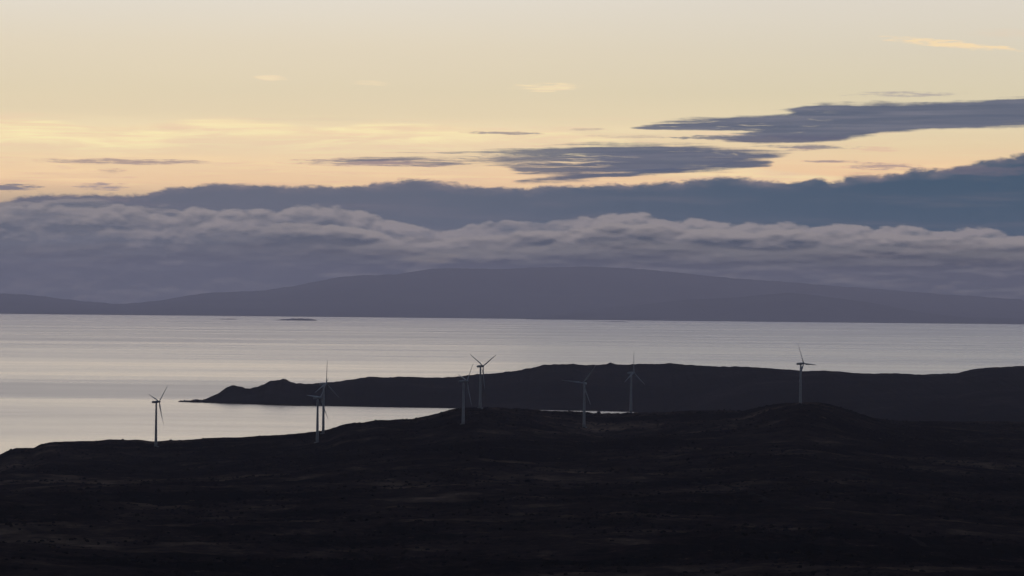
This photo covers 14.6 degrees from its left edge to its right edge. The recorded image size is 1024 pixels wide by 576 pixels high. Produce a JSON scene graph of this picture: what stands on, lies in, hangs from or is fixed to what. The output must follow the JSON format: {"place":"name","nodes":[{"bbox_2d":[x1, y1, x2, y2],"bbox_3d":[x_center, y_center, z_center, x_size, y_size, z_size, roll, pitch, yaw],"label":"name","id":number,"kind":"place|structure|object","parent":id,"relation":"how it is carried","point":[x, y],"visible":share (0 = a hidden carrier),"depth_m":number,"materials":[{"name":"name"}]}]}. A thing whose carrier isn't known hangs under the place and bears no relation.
{"place":"outdoors","nodes":[
{"label":"outdoors","id":0,"kind":"place"},
{"bbox_2d":[280,318,316,320],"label":"islet","id":1,"kind":"object","parent":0,"point":[297,319],"visible":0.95,"depth_m":59580.53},
{"bbox_2d":[0,402,1023,575],"bbox_3d":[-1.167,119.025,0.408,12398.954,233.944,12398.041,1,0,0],"label":"moorland","id":2,"kind":"structure","parent":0,"point":[561,543],"depth_m":3239.93,"materials":[{"name":"black plant"}]},
{"bbox_2d":[150,387,166,446],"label":"wind turbine","id":3,"kind":"object","parent":2,"relation":"on","point":[155,442],"visible":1,"depth_m":4757.47,"materials":[{"name":"white paint"}]},
{"bbox_2d":[307,380,327,442],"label":"wind turbine","id":4,"kind":"object","parent":2,"relation":"on","point":[317,421],"visible":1,"depth_m":4629.31,"materials":[{"name":"white paint"}]},
{"bbox_2d":[316,372,336,433],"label":"wind turbine","id":5,"kind":"object","parent":2,"relation":"on","point":[323,412],"visible":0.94,"depth_m":4806.00,"materials":[{"name":"white paint"}]},
{"bbox_2d":[458,365,472,423],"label":"wind turbine","id":6,"kind":"object","parent":2,"relation":"on","point":[464,381],"visible":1,"depth_m":4403.17,"materials":[{"name":"white paint"}]},
{"bbox_2d":[470,354,495,408],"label":"wind turbine","id":7,"kind":"object","parent":2,"relation":"on","point":[480,394],"visible":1,"depth_m":4892.95,"materials":[{"name":"white paint"}]},
{"bbox_2d":[0,403,1023,575],"bbox_3d":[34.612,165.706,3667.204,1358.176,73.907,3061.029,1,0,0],"label":"heather","id":8,"kind":"object","parent":2,"relation":"on","point":[785,528],"visible":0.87,"depth_m":3373.35,"materials":[{"name":"black plant"}]},
{"bbox_2d":[563,365,595,427],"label":"wind turbine","id":9,"kind":"object","parent":2,"relation":"on","point":[584,383],"visible":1,"depth_m":4820.34,"materials":[{"name":"white paint"}]},
{"bbox_2d":[626,368,641,412],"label":"wind turbine","id":10,"kind":"object","parent":2,"relation":"on","point":[631,373],"visible":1,"depth_m":5219.07,"materials":[{"name":"white paint"}]},
{"bbox_2d":[796,345,814,402],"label":"wind turbine","id":11,"kind":"object","parent":2,"relation":"on","point":[801,364],"visible":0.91,"depth_m":4853.47,"materials":[{"name":"white paint"}]},
{"bbox_2d":[0,314,1023,453],"bbox_3d":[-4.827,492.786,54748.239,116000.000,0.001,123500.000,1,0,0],"label":"sea","id":12,"kind":"structure","parent":0,"point":[67,377],"depth_m":19144.96,"materials":[{"name":"grey liquid"}]},
{"bbox_2d":[0,267,1023,318],"bbox_3d":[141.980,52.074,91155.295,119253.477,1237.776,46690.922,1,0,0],"label":"distant hills","id":13,"kind":"structure","parent":0,"point":[525,293],"depth_m":90806.53,"materials":[{"name":"grey"}]},
{"bbox_2d":[0,0,1023,303],"label":"sky","id":14,"kind":"structure","parent":0,"point":[151,150],"materials":[{"name":"beige"}]},
{"bbox_2d":[178,363,1023,421],"bbox_3d":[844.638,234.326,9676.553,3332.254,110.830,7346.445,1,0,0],"label":"headland","id":15,"kind":"structure","parent":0,"point":[988,394],"depth_m":9081.76,"materials":[{"name":"black"}]},
{"bbox_2d":[529,293,1023,323],"bbox_3d":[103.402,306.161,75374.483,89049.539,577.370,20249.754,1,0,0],"label":"coastal hills","id":16,"kind":"structure","parent":0,"point":[788,307],"depth_m":78128.52,"materials":[{"name":"grey"}]},
{"bbox_2d":[692,482,943,548],"bbox_3d":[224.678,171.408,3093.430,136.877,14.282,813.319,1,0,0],"label":"track","id":17,"kind":"structure","parent":0,"point":[920,543],"depth_m":3065.18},
{"bbox_2d":[851,474,1020,501],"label":"path","id":18,"kind":"structure","parent":0,"point":[922,489],"depth_m":3461.38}
]}

